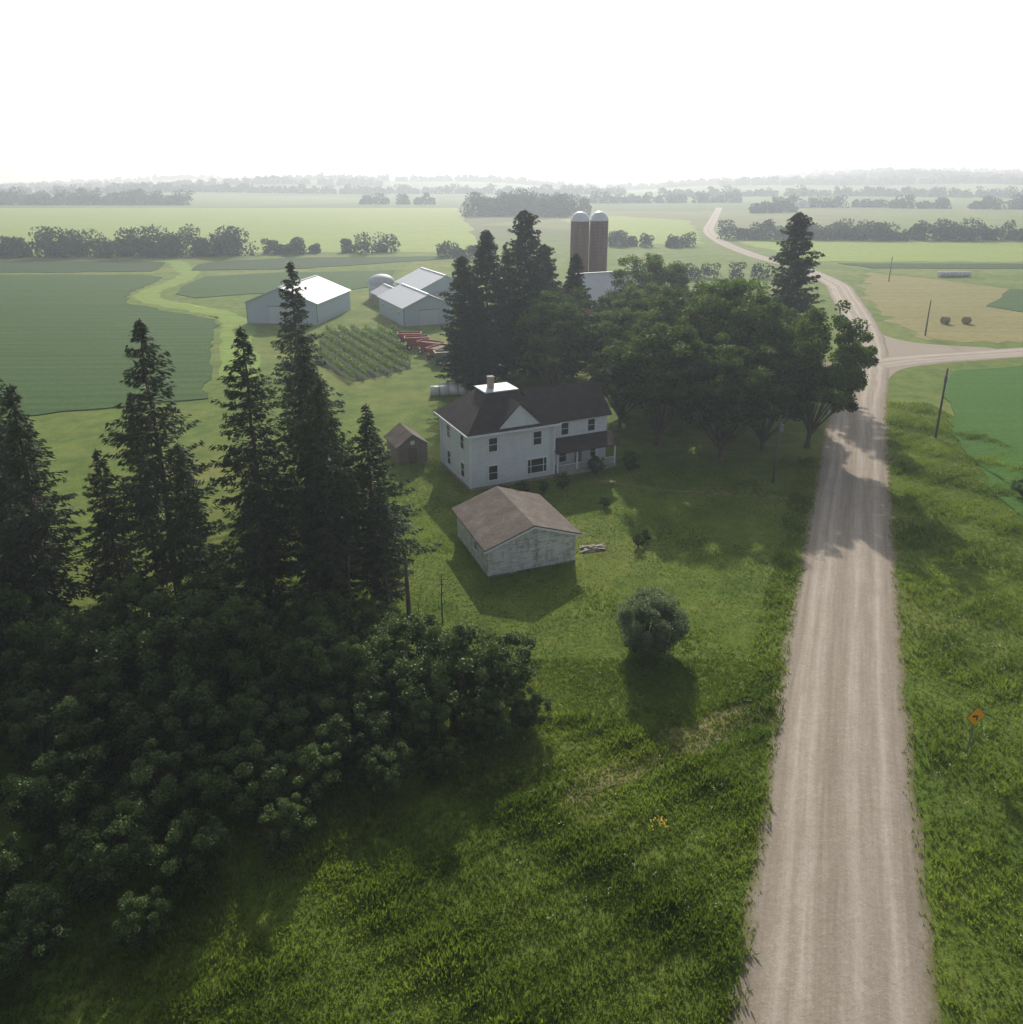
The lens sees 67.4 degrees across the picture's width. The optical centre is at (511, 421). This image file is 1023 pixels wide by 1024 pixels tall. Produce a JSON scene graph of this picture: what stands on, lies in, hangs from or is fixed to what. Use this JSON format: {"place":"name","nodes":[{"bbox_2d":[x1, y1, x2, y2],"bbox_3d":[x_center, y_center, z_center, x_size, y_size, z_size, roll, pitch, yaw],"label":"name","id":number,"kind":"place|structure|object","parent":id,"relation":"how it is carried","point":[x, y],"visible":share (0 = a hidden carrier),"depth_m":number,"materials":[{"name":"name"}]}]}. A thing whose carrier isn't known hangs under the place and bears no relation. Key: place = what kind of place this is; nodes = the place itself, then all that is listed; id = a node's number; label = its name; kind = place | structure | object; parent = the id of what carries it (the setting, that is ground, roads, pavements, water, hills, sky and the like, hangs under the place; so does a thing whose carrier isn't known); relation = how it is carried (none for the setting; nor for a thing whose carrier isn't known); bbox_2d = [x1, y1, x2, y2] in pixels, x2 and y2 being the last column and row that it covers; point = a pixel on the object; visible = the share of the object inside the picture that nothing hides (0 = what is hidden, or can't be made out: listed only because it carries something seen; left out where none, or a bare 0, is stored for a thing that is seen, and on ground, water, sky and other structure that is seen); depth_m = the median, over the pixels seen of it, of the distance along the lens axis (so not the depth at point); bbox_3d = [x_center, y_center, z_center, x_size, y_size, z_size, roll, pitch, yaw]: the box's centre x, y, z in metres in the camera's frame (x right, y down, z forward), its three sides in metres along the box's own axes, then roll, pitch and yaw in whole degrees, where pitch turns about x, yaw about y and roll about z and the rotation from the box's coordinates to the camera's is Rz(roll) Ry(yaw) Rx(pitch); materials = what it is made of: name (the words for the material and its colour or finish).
{"place":"outdoors","nodes":[
{"label":"outdoors","id":0,"kind":"place"},
{"bbox_2d":[0,260,164,272],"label":"soybean field","id":1,"kind":"structure","parent":0,"point":[38,266],"depth_m":288.96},
{"bbox_2d":[0,274,219,417],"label":"soybean field","id":2,"kind":"structure","parent":0,"point":[65,340],"depth_m":156.52,"materials":[{"name":"plant"}]},
{"bbox_2d":[0,208,478,252],"bbox_3d":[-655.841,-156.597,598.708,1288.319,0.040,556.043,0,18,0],"label":"hay field","id":3,"kind":"structure","parent":0,"point":[410,229],"depth_m":563.34,"materials":[{"name":"plant"}]},
{"bbox_2d":[176,270,394,297],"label":"soybean field","id":4,"kind":"structure","parent":0,"point":[229,285],"depth_m":244.78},
{"bbox_2d":[191,256,455,270],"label":"soybean field","id":5,"kind":"structure","parent":0,"point":[281,263],"depth_m":302.62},
{"bbox_2d":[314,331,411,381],"bbox_3d":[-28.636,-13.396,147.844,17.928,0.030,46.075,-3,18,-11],"label":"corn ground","id":6,"kind":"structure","parent":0,"point":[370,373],"depth_m":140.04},
{"bbox_2d":[315,322,411,378],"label":"corn field","id":7,"kind":"structure","parent":0,"point":[322,353],"depth_m":145.86,"materials":[{"name":"green plant"}]},
{"bbox_2d":[0,170,1022,1023],"bbox_3d":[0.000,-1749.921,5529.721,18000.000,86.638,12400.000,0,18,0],"label":"ground","id":8,"kind":"structure","parent":0,"point":[392,400],"depth_m":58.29,"materials":[{"name":"green plant"}]},
{"bbox_2d":[0,831,34,895],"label":"shrub","id":9,"kind":"object","parent":8,"relation":"on","point":[14,868],"visible":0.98,"depth_m":35.17,"materials":[{"name":"green plant"}]},
{"bbox_2d":[0,466,61,617],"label":"spruce tree","id":10,"kind":"object","parent":8,"relation":"on","point":[4,516],"visible":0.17,"depth_m":52.09,"materials":[{"name":"green plant"}]},
{"bbox_2d":[0,687,72,772],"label":"shrub","id":11,"kind":"object","parent":8,"relation":"on","point":[29,747],"visible":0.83,"depth_m":42.57,"materials":[{"name":"green plant"}]},
{"bbox_2d":[0,880,75,984],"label":"shrub","id":12,"kind":"object","parent":8,"relation":"on","point":[40,939],"visible":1,"depth_m":32.43,"materials":[{"name":"green plant"}]},
{"bbox_2d":[8,615,107,702],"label":"shrub","id":13,"kind":"object","parent":8,"relation":"on","point":[56,632],"visible":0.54,"depth_m":46.67,"materials":[{"name":"green plant"}]},
{"bbox_2d":[0,745,116,835],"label":"shrub","id":14,"kind":"object","parent":8,"relation":"on","point":[56,806],"visible":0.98,"depth_m":38.46,"materials":[{"name":"green plant"}]},
{"bbox_2d":[0,383,120,649],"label":"spruce tree","id":15,"kind":"object","parent":8,"relation":"on","point":[37,525],"visible":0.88,"depth_m":50.79,"materials":[{"name":"green plant"}]},
{"bbox_2d":[0,187,194,204],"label":"distant treeline","id":16,"kind":"object","parent":8,"relation":"on","point":[138,196],"visible":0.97,"depth_m":945.22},
{"bbox_2d":[45,677,150,768],"bbox_3d":[-23.381,17.221,43.681,5.290,5.062,5.684,-10,20,-29],"label":"shrub","id":17,"kind":"object","parent":8,"relation":"on","point":[70,731],"visible":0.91,"depth_m":42.48,"materials":[{"name":"green plant"}]},
{"bbox_2d":[40,799,163,902],"bbox_3d":[-19.085,20.131,36.100,5.150,4.026,4.430,-8,19,-24],"label":"shrub","id":18,"kind":"object","parent":8,"relation":"on","point":[129,856],"visible":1,"depth_m":35.17,"materials":[{"name":"green plant"}]},
{"bbox_2d":[56,609,169,713],"bbox_3d":[-24.901,15.248,48.020,6.560,6.276,7.048,-4,18,-12],"label":"shrub","id":19,"kind":"object","parent":8,"relation":"on","point":[135,625],"visible":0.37,"depth_m":46.98,"materials":[{"name":"green plant"}]},
{"bbox_2d":[76,448,160,621],"bbox_3d":[-29.016,8.542,55.910,7.862,14.132,5.445,9,20,26],"label":"spruce tree","id":20,"kind":"object","parent":8,"relation":"on","point":[106,524],"visible":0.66,"depth_m":55.01,"materials":[{"name":"green plant"}]},
{"bbox_2d":[84,573,170,639],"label":"shrub","id":21,"kind":"object","parent":8,"relation":"on","point":[126,591],"visible":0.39,"depth_m":52.18,"materials":[{"name":"green plant"}]},
{"bbox_2d":[0,223,258,257],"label":"field treeline","id":22,"kind":"object","parent":8,"relation":"on","point":[166,245],"visible":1,"depth_m":324.39,"materials":[{"name":"plant"}]},
{"bbox_2d":[111,885,172,950],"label":"shrub","id":23,"kind":"object","parent":8,"relation":"on","point":[136,908],"visible":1,"depth_m":32.76,"materials":[{"name":"green plant"}]},
{"bbox_2d":[109,391,180,562],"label":"spruce tree","id":24,"kind":"object","parent":8,"relation":"on","point":[129,402],"visible":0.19,"depth_m":63.97,"materials":[{"name":"green plant"}]},
{"bbox_2d":[106,742,212,827],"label":"shrub","id":25,"kind":"object","parent":8,"relation":"on","point":[164,796],"visible":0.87,"depth_m":38.98,"materials":[{"name":"green plant"}]},
{"bbox_2d":[96,318,227,596],"bbox_3d":[-26.213,3.707,57.064,9.426,22.816,8.899,-9,20,-25],"label":"spruce tree","id":26,"kind":"object","parent":8,"relation":"on","point":[144,498],"visible":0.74,"depth_m":55.90,"materials":[{"name":"green plant"}]},
{"bbox_2d":[91,587,240,710],"bbox_3d":[-21.584,14.625,47.860,8.394,7.628,9.758,2,18,7],"label":"shrub","id":27,"kind":"object","parent":8,"relation":"on","point":[150,688],"visible":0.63,"depth_m":46.31,"materials":[{"name":"green plant"}]},
{"bbox_2d":[112,664,226,762],"bbox_3d":[-19.425,17.062,43.793,5.829,5.297,6.776,-4,18,-13],"label":"shrub","id":28,"kind":"object","parent":8,"relation":"on","point":[192,725],"visible":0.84,"depth_m":43.23,"materials":[{"name":"green plant"}]},
{"bbox_2d":[121,258,260,378],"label":"grass waterway","id":29,"kind":"object","parent":8,"relation":"on","point":[232,322],"depth_m":191.07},
{"bbox_2d":[152,807,231,895],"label":"shrub","id":30,"kind":"object","parent":8,"relation":"on","point":[211,848],"visible":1,"depth_m":35.83,"materials":[{"name":"green plant"}]},
{"bbox_2d":[142,441,247,617],"bbox_3d":[-22.435,8.617,54.036,7.658,15.142,5.304,-8,19,-24],"label":"spruce tree","id":31,"kind":"object","parent":8,"relation":"on","point":[182,521],"visible":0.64,"depth_m":53.59,"materials":[{"name":"green plant"}]},
{"bbox_2d":[148,563,273,653],"bbox_3d":[-20.506,13.417,52.849,7.730,6.884,7.195,-5,18,-15],"label":"shrub","id":32,"kind":"object","parent":8,"relation":"on","point":[234,576],"visible":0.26,"depth_m":52.53,"materials":[{"name":"green plant"}]},
{"bbox_2d":[194,739,286,817],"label":"shrub","id":33,"kind":"object","parent":8,"relation":"on","point":[252,799],"visible":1,"depth_m":39.33,"materials":[{"name":"green plant"}]},
{"bbox_2d":[203,687,282,774],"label":"shrub","id":34,"kind":"object","parent":8,"relation":"on","point":[252,709],"visible":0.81,"depth_m":42.74,"materials":[{"name":"green plant"}]},
{"bbox_2d":[192,326,305,594],"bbox_3d":[-19.360,3.777,57.819,7.609,22.205,9.570,3,18,10],"label":"spruce tree","id":35,"kind":"object","parent":8,"relation":"on","point":[254,455],"visible":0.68,"depth_m":56.60,"materials":[{"name":"green plant"}]},
{"bbox_2d":[213,641,301,715],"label":"shrub","id":36,"kind":"object","parent":8,"relation":"on","point":[242,686],"visible":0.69,"depth_m":46.46,"materials":[{"name":"green plant"}]},
{"bbox_2d":[215,465,300,625],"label":"spruce tree","id":37,"kind":"object","parent":8,"relation":"on","point":[273,573],"visible":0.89,"depth_m":54.73,"materials":[{"name":"green plant"}]},
{"bbox_2d":[254,792,316,861],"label":"shrub","id":38,"kind":"object","parent":8,"relation":"on","point":[290,837],"visible":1,"depth_m":37.41,"materials":[{"name":"green plant"}]},
{"bbox_2d":[243,275,351,324],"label":"machine shed","id":39,"kind":"structure","parent":8,"relation":"on","point":[325,300],"depth_m":176.72,"materials":[{"name":"metal"}]},
{"bbox_2d":[257,262,345,452],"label":"spruce tree","id":40,"kind":"object","parent":8,"relation":"on","point":[290,367],"visible":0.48,"depth_m":83.96,"materials":[{"name":"green plant"}]},
{"bbox_2d":[271,690,346,755],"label":"shrub","id":41,"kind":"object","parent":8,"relation":"on","point":[304,726],"visible":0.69,"depth_m":43.94,"materials":[{"name":"green plant"}]},
{"bbox_2d":[260,587,359,656],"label":"shrub","id":42,"kind":"object","parent":8,"relation":"on","point":[325,605],"visible":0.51,"depth_m":52.22,"materials":[{"name":"green plant"}]},
{"bbox_2d":[252,614,368,706],"bbox_3d":[-13.050,15.366,48.807,7.047,5.509,6.062,-17,24,-42],"label":"shrub","id":43,"kind":"object","parent":8,"relation":"on","point":[306,648],"visible":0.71,"depth_m":47.48,"materials":[{"name":"green plant"}]},
{"bbox_2d":[282,742,342,802],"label":"shrub","id":44,"kind":"object","parent":8,"relation":"on","point":[314,789],"visible":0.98,"depth_m":40.33,"materials":[{"name":"green plant"}]},
{"bbox_2d":[253,332,375,558],"bbox_3d":[-16.064,3.016,62.674,11.512,20.694,7.974,-7,19,-20],"label":"spruce tree","id":45,"kind":"object","parent":8,"relation":"on","point":[310,377],"visible":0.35,"depth_m":61.11,"materials":[{"name":"green plant"}]},
{"bbox_2d":[278,390,374,594],"bbox_3d":[-14.494,5.614,60.220,7.804,17.158,6.689,-3,18,-11],"label":"spruce tree","id":46,"kind":"object","parent":8,"relation":"on","point":[346,463],"visible":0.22,"depth_m":59.19,"materials":[{"name":"green plant"}]},
{"bbox_2d":[274,376,381,621],"bbox_3d":[-13.649,5.935,55.938,6.718,19.180,9.699,12,21,34],"label":"spruce tree","id":47,"kind":"object","parent":8,"relation":"on","point":[326,544],"visible":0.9,"depth_m":55.25,"materials":[{"name":"green plant"}]},
{"bbox_2d":[260,232,400,254],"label":"field treeline","id":48,"kind":"object","parent":8,"relation":"on","point":[274,247],"visible":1,"depth_m":339.39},
{"bbox_2d":[311,635,382,715],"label":"shrub","id":49,"kind":"object","parent":8,"relation":"on","point":[356,654],"visible":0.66,"depth_m":46.67,"materials":[{"name":"green plant"}]},
{"bbox_2d":[318,699,390,766],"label":"shrub","id":50,"kind":"object","parent":8,"relation":"on","point":[336,739],"visible":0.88,"depth_m":42.90,"materials":[{"name":"green plant"}]},
{"bbox_2d":[307,403,442,595],"bbox_3d":[-10.801,6.299,60.026,10.889,15.949,7.542,-4,18,-13],"label":"spruce tree","id":51,"kind":"object","parent":8,"relation":"on","point":[374,449],"visible":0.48,"depth_m":59.37,"materials":[{"name":"green plant"}]},
{"bbox_2d":[357,481,410,610],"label":"spruce tree","id":52,"kind":"object","parent":8,"relation":"on","point":[384,542],"visible":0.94,"depth_m":57.17,"materials":[{"name":"green plant"}]},
{"bbox_2d":[351,734,418,791],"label":"shrub","id":53,"kind":"object","parent":8,"relation":"on","point":[383,777],"visible":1,"depth_m":41.33,"materials":[{"name":"green plant"}]},
{"bbox_2d":[349,650,429,731],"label":"shrub","id":54,"kind":"object","parent":8,"relation":"on","point":[394,709],"visible":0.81,"depth_m":45.30,"materials":[{"name":"green plant"}]},
{"bbox_2d":[384,423,429,464],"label":"garden shed","id":55,"kind":"structure","parent":8,"relation":"on","point":[406,445],"depth_m":90.09,"materials":[{"name":"brown"}]},
{"bbox_2d":[360,610,461,696],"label":"shrub","id":56,"kind":"object","parent":8,"relation":"on","point":[382,636],"visible":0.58,"depth_m":49.23,"materials":[{"name":"green plant"}]},
{"bbox_2d":[377,283,453,326],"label":"machine shed","id":57,"kind":"structure","parent":8,"relation":"on","point":[403,304],"depth_m":175.04,"materials":[{"name":"metal"}]},
{"bbox_2d":[400,694,450,750],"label":"shrub","id":58,"kind":"object","parent":8,"relation":"on","point":[433,728],"visible":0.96,"depth_m":43.90,"materials":[{"name":"green plant"}]},
{"bbox_2d":[395,267,467,303],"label":"machine shed","id":59,"kind":"structure","parent":8,"relation":"on","point":[432,283],"depth_m":202.03,"materials":[{"name":"metal"}]},
{"bbox_2d":[413,735,465,779],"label":"shrub","id":60,"kind":"object","parent":8,"relation":"on","point":[448,766],"visible":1,"depth_m":42.34,"materials":[{"name":"green plant"}]},
{"bbox_2d":[406,622,503,719],"bbox_3d":[-3.350,15.545,46.837,6.035,6.413,5.587,6,19,18],"label":"shrub","id":61,"kind":"object","parent":8,"relation":"on","point":[452,695],"visible":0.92,"depth_m":46.04,"materials":[{"name":"green plant"}]},
{"bbox_2d":[434,256,498,384],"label":"spruce tree","id":62,"kind":"object","parent":8,"relation":"on","point":[453,335],"visible":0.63,"depth_m":116.46,"materials":[{"name":"green plant"}]},
{"bbox_2d":[452,292,496,393],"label":"spruce tree","id":63,"kind":"object","parent":8,"relation":"on","point":[478,360],"visible":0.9,"depth_m":115.21,"materials":[{"name":"green plant"}]},
{"bbox_2d":[442,229,528,382],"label":"spruce tree","id":64,"kind":"object","parent":8,"relation":"on","point":[487,265],"visible":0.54,"depth_m":119.93,"materials":[{"name":"green plant"}]},
{"bbox_2d":[452,688,521,741],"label":"shrub","id":65,"kind":"object","parent":8,"relation":"on","point":[497,724],"visible":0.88,"depth_m":44.73,"materials":[{"name":"green plant"}]},
{"bbox_2d":[457,628,541,701],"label":"shrub","id":66,"kind":"object","parent":8,"relation":"on","point":[504,679],"visible":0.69,"depth_m":47.56,"materials":[{"name":"green plant"}]},
{"bbox_2d":[0,166,1022,192],"bbox_3d":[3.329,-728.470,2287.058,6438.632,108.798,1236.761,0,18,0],"label":"horizon woods","id":67,"kind":"object","parent":8,"relation":"on","point":[890,176],"visible":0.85,"depth_m":2044.36,"materials":[{"name":"plant"}]},
{"bbox_2d":[0,181,1022,197],"bbox_3d":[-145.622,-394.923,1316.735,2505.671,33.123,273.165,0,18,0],"label":"distant treeline","id":68,"kind":"object","parent":8,"relation":"on","point":[846,191],"visible":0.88,"depth_m":1391.53,"materials":[{"name":"plant"}]},
{"bbox_2d":[451,486,582,577],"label":"garage","id":69,"kind":"structure","parent":8,"relation":"on","point":[502,530],"depth_m":66.15,"materials":[{"name":"wood"}]},
{"bbox_2d":[494,209,557,374],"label":"spruce tree","id":70,"kind":"object","parent":8,"relation":"on","point":[525,261],"visible":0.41,"depth_m":124.61,"materials":[{"name":"green plant"}]},
{"bbox_2d":[460,188,591,216],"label":"distant grove","id":71,"kind":"object","parent":8,"relation":"on","point":[510,204],"visible":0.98,"depth_m":671.33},
{"bbox_2d":[434,375,621,491],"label":"white farmhouse","id":72,"kind":"object","parent":8,"relation":"on","point":[492,434],"visible":0.92,"depth_m":84.41,"materials":[{"name":"wood"}]},
{"bbox_2d":[504,685,552,728],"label":"shrub","id":73,"kind":"object","parent":8,"relation":"on","point":[528,717],"visible":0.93,"depth_m":46.05,"materials":[{"name":"green plant"}]},
{"bbox_2d":[359,189,742,204],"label":"distant treeline","id":74,"kind":"object","parent":8,"relation":"on","point":[605,198],"visible":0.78,"depth_m":1003.40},
{"bbox_2d":[510,287,602,385],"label":"maple tree","id":75,"kind":"object","parent":8,"relation":"on","point":[538,348],"visible":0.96,"depth_m":109.75,"materials":[{"name":"green plant"}]},
{"bbox_2d":[435,230,696,257],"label":"field treeline","id":76,"kind":"object","parent":8,"relation":"on","point":[616,237],"visible":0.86,"depth_m":371.49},
{"bbox_2d":[570,211,589,272],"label":"silo","id":77,"kind":"object","parent":8,"relation":"on","point":[579,237],"visible":0.66,"depth_m":203.69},
{"bbox_2d":[588,211,608,272],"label":"silo","id":78,"kind":"object","parent":8,"relation":"on","point":[598,239],"visible":0.77,"depth_m":206.04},
{"bbox_2d":[583,333,658,427],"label":"maple tree","id":79,"kind":"object","parent":8,"relation":"on","point":[599,373],"visible":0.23,"depth_m":100.63,"materials":[{"name":"green plant"}]},
{"bbox_2d":[580,307,670,410],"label":"maple tree","id":80,"kind":"object","parent":8,"relation":"on","point":[619,318],"visible":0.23,"depth_m":106.29,"materials":[{"name":"green plant"}]},
{"bbox_2d":[601,282,679,340],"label":"maple tree","id":81,"kind":"object","parent":8,"relation":"on","point":[636,300],"visible":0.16,"depth_m":123.73,"materials":[{"name":"green plant"}]},
{"bbox_2d":[604,253,694,305],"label":"maple tree","id":82,"kind":"object","parent":8,"relation":"on","point":[674,274],"visible":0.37,"depth_m":145.69,"materials":[{"name":"green plant"}]},
{"bbox_2d":[614,586,689,657],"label":"round bush","id":83,"kind":"object","parent":8,"relation":"on","point":[655,604],"visible":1,"depth_m":52.53,"materials":[{"name":"green plant"}]},
{"bbox_2d":[605,321,722,445],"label":"maple tree","id":84,"kind":"object","parent":8,"relation":"on","point":[674,343],"visible":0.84,"depth_m":90.87,"materials":[{"name":"green plant"}]},
{"bbox_2d":[632,280,728,371],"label":"maple tree","id":85,"kind":"object","parent":8,"relation":"on","point":[675,295],"visible":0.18,"depth_m":110.94,"materials":[{"name":"green plant"}]},
{"bbox_2d":[670,332,797,459],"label":"maple tree","id":86,"kind":"object","parent":8,"relation":"on","point":[723,408],"visible":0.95,"depth_m":87.09,"materials":[{"name":"green plant"}]},
{"bbox_2d":[677,278,806,423],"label":"maple tree","id":87,"kind":"object","parent":8,"relation":"on","point":[728,293],"visible":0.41,"depth_m":97.71,"materials":[{"name":"green plant"}]},
{"bbox_2d":[715,353,812,450],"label":"maple tree","id":88,"kind":"object","parent":8,"relation":"on","point":[790,408],"visible":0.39,"depth_m":89.60,"materials":[{"name":"green plant"}]},
{"bbox_2d":[769,211,825,357],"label":"spruce tree","id":89,"kind":"object","parent":8,"relation":"on","point":[796,272],"visible":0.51,"depth_m":126.80,"materials":[{"name":"green plant"}]},
{"bbox_2d":[771,300,878,448],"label":"maple tree","id":90,"kind":"object","parent":8,"relation":"on","point":[848,377],"visible":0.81,"depth_m":89.50,"materials":[{"name":"green plant"}]},
{"bbox_2d":[717,217,1022,240],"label":"field treeline","id":91,"kind":"object","parent":8,"relation":"on","point":[840,230],"visible":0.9,"depth_m":412.16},
{"bbox_2d":[748,193,1022,212],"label":"distant treeline","id":92,"kind":"object","parent":8,"relation":"on","point":[780,204],"visible":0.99,"depth_m":833.12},
{"bbox_2d":[0,0,1022,179],"label":"sky","id":93,"kind":"structure","parent":0,"point":[90,89],"materials":[{"name":"white"}]},
{"bbox_2d":[307,456,823,696],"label":"lawn grass","id":94,"kind":"structure","parent":0,"point":[800,498],"depth_m":67.67,"materials":[{"name":"plant"}]},
{"bbox_2d":[561,216,703,243],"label":"hay field","id":95,"kind":"structure","parent":0,"point":[660,230],"depth_m":517.86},
{"bbox_2d":[562,688,780,807],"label":"dirt track","id":96,"kind":"structure","parent":0,"point":[636,773],"depth_m":45.29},
{"bbox_2d":[702,208,942,1023],"bbox_3d":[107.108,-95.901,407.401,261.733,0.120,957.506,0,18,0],"label":"gravel road","id":97,"kind":"structure","parent":0,"point":[842,932],"depth_m":42.12,"materials":[{"name":"gravel"}]},
{"bbox_2d":[740,241,1022,261],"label":"hay field","id":98,"kind":"structure","parent":0,"point":[945,251],"depth_m":349.13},
{"bbox_2d":[838,263,1022,268],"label":"soybean field","id":99,"kind":"structure","parent":0,"point":[952,266],"depth_m":292.26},
{"bbox_2d":[851,272,1022,342],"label":"dry meadow","id":100,"kind":"structure","parent":0,"point":[904,301],"depth_m":196.86,"materials":[{"name":"plant"}]},
{"bbox_2d":[878,347,1022,368],"bbox_3d":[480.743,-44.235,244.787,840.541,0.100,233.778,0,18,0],"label":"gravel side road","id":101,"kind":"structure","parent":0,"point":[940,358],"depth_m":142.93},
{"bbox_2d":[883,400,1022,1023],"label":"roadside grass","id":102,"kind":"structure","parent":0,"point":[1003,684],"depth_m":56.07,"materials":[{"name":"plant"}]},
{"bbox_2d":[944,365,1022,516],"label":"soybean field","id":103,"kind":"structure","parent":0,"point":[989,401],"depth_m":107.33,"materials":[{"name":"plant"}]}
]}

